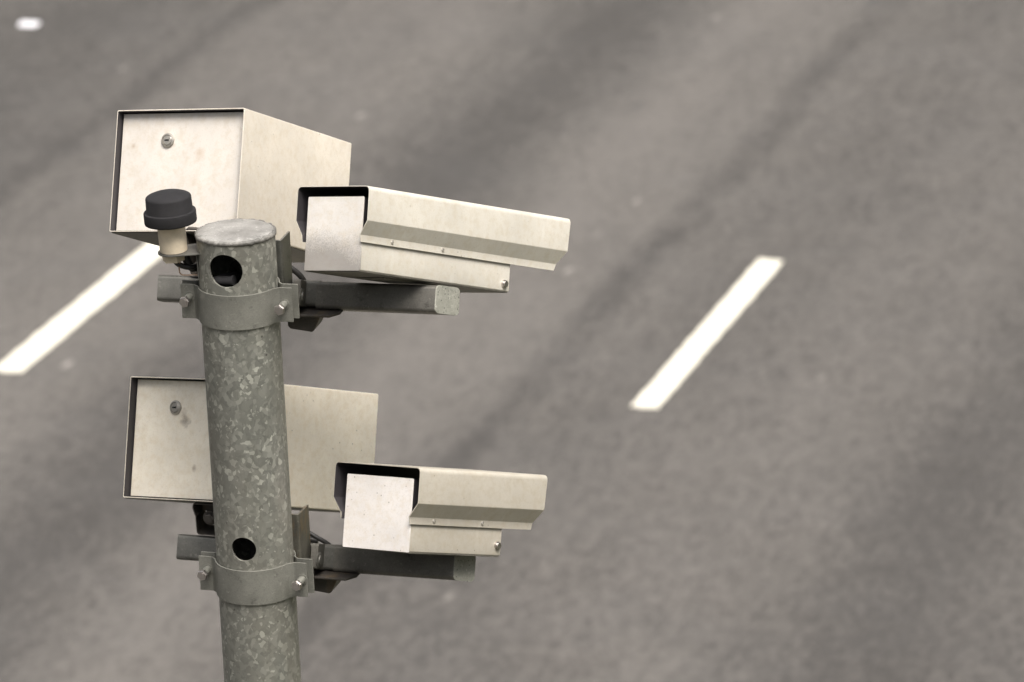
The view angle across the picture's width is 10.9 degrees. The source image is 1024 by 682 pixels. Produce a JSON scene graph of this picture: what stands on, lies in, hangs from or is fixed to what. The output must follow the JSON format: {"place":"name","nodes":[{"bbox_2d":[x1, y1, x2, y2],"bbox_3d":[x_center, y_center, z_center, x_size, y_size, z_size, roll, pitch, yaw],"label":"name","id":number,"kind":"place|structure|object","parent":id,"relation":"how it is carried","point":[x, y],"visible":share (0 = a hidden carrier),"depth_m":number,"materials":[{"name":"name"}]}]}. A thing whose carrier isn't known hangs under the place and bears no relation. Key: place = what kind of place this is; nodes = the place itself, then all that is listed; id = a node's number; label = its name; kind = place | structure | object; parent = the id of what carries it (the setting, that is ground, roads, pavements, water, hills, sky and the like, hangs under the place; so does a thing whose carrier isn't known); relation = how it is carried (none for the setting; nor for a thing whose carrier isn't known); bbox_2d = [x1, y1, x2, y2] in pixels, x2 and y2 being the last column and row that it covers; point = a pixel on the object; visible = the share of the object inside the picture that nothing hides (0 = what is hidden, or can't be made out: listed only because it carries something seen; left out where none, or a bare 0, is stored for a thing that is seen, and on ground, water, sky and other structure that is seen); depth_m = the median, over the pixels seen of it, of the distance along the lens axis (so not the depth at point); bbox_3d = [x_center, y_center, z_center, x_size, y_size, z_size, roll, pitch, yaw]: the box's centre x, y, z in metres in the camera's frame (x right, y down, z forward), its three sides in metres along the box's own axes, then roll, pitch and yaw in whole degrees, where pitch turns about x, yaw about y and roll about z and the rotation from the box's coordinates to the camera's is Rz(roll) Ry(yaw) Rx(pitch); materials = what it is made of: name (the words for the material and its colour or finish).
{"place":"outdoors","nodes":[
{"label":"outdoors","id":0,"kind":"place"},
{"bbox_2d":[0,0,1023,681],"bbox_3d":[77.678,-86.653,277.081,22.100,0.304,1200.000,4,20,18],"label":"road","id":1,"kind":"structure","parent":0,"point":[736,376],"depth_m":29.78,"materials":[{"name":"grey asphalt"}]},
{"bbox_2d":[18,21,40,26],"bbox_3d":[-3.290,-2.164,36.571,0.132,0.020,0.097,4,20,18],"label":"road stud","id":2,"kind":"object","parent":1,"relation":"on","point":[28,23],"visible":1,"depth_m":36.54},
{"bbox_3d":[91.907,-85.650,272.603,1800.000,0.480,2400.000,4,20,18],"label":"ground","id":3,"kind":"structure","parent":0,"visible":0},
{"bbox_2d":[194,218,300,681],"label":"galvanised pole","id":4,"kind":"object","parent":3,"relation":"on","point":[246,412],"visible":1,"depth_m":9.57,"materials":[{"name":"metal"}]},
{"bbox_2d":[143,189,199,278],"bbox_3d":[-0.602,-0.191,9.505,0.095,0.159,0.107,-5,19,1],"label":"sensor","id":5,"kind":"object","parent":4,"relation":"attached to","point":[169,215],"visible":1,"depth_m":9.46,"materials":[{"name":"black plastic"}]},
{"bbox_2d":[174,262,196,269],"bbox_3d":[-0.560,-0.148,9.558,0.034,0.034,0.123,9,22,31],"label":"cable","id":6,"kind":"object","parent":5,"relation":"attached to","point":[187,266],"visible":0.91,"depth_m":9.52,"materials":[{"name":"black rubber"}]},
{"bbox_2d":[178,262,196,275],"bbox_3d":[-0.576,-0.129,9.519,0.033,0.027,0.003,-3,19,0],"label":"wire","id":7,"kind":"object","parent":5,"relation":"hanging from","point":[185,274],"visible":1,"depth_m":9.52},
{"bbox_2d":[183,256,197,271],"bbox_3d":[-0.560,-0.144,9.564,0.029,0.057,0.092,6,20,23],"label":"cable","id":8,"kind":"object","parent":5,"relation":"attached to","point":[187,260],"visible":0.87,"depth_m":9.52,"materials":[{"name":"black rubber"}]},
{"bbox_2d":[213,272,241,285],"bbox_3d":[-0.492,-0.056,9.539,0.044,0.158,0.104,5,20,20],"label":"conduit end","id":9,"kind":"object","parent":4,"relation":"attached to","point":[229,279],"visible":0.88,"depth_m":9.47,"materials":[{"name":"black plastic"}]},
{"bbox_2d":[229,260,241,274],"bbox_3d":[-0.433,0.606,9.791,0.056,1.638,0.076,10,22,33],"label":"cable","id":10,"kind":"object","parent":4,"relation":"attached to","point":[234,264],"visible":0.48,"depth_m":9.52,"materials":[{"name":"black rubber"}]},
{"bbox_2d":[157,226,459,331],"bbox_3d":[-0.395,-0.086,9.582,0.554,0.189,0.277,2,19,14],"label":"mounting bracket","id":11,"kind":"object","parent":4,"relation":"attached to","point":[304,305],"visible":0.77,"depth_m":9.62,"materials":[{"name":"silver metal"}]},
{"bbox_2d":[110,108,350,262],"bbox_3d":[-0.515,-0.283,9.872,0.267,0.225,0.403,0,-7,27],"label":"camera housing","id":12,"kind":"object","parent":11,"relation":"on","point":[219,164],"visible":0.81,"depth_m":9.73,"materials":[{"name":"beige metal"}]},
{"bbox_2d":[116,112,243,230],"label":"door","id":13,"kind":"structure","parent":12,"relation":"in","point":[199,154],"depth_m":9.71,"materials":[{"name":"beige metal"}]},
{"bbox_2d":[292,266,305,279],"bbox_3d":[-0.390,-0.117,9.720,0.040,0.050,0.011,-1,19,5],"label":"cable","id":14,"kind":"object","parent":11,"relation":"attached to","point":[298,273],"visible":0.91,"depth_m":9.71,"materials":[{"name":"black rubber"}]},
{"bbox_2d":[296,186,569,292],"bbox_3d":[-0.141,-0.174,9.722,0.166,0.154,0.585,1,-4,38],"label":"shielded camera","id":15,"kind":"object","parent":11,"relation":"attached to","point":[375,234],"visible":0.94,"depth_m":9.59,"materials":[{"name":"beige metal"}]},
{"bbox_2d":[176,499,475,605],"bbox_3d":[-0.373,0.400,9.742,0.562,0.171,0.279,3,19,17],"label":"mounting bracket","id":16,"kind":"object","parent":4,"relation":"attached to","point":[319,567],"visible":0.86,"depth_m":9.76,"materials":[{"name":"silver metal"}]},
{"bbox_2d":[123,376,377,512],"bbox_3d":[-0.487,0.196,10.037,0.269,0.227,0.404,1,-3,37],"label":"camera housing","id":17,"kind":"object","parent":16,"relation":"on","point":[167,459],"visible":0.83,"depth_m":9.95,"materials":[{"name":"beige metal"}]},
{"bbox_2d":[131,379,212,499],"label":"door","id":18,"kind":"structure","parent":17,"relation":"in","point":[171,453],"depth_m":9.91,"materials":[{"name":"beige metal"}]},
{"bbox_2d":[310,536,318,542],"bbox_3d":[-0.366,0.367,9.887,0.019,0.014,0.012,2,19,12],"label":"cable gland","id":19,"kind":"object","parent":16,"relation":"attached to","point":[312,540],"visible":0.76,"depth_m":9.88,"materials":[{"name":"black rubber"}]},
{"bbox_2d":[310,531,330,543],"bbox_3d":[-0.326,0.368,9.853,0.126,0.052,0.013,1,19,11],"label":"cable","id":20,"kind":"object","parent":16,"relation":"attached to","point":[318,538],"visible":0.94,"depth_m":9.85,"materials":[{"name":"black rubber"}]},
{"bbox_2d":[333,462,546,556],"bbox_3d":[-0.132,0.310,9.768,0.204,0.157,0.358,3,-1,40],"label":"shielded camera","id":21,"kind":"object","parent":16,"relation":"attached to","point":[419,510],"visible":1,"depth_m":9.67,"materials":[{"name":"weathered cream paint"},{"name":"pale cream paint"},{"name":"dark glass"}]}
]}

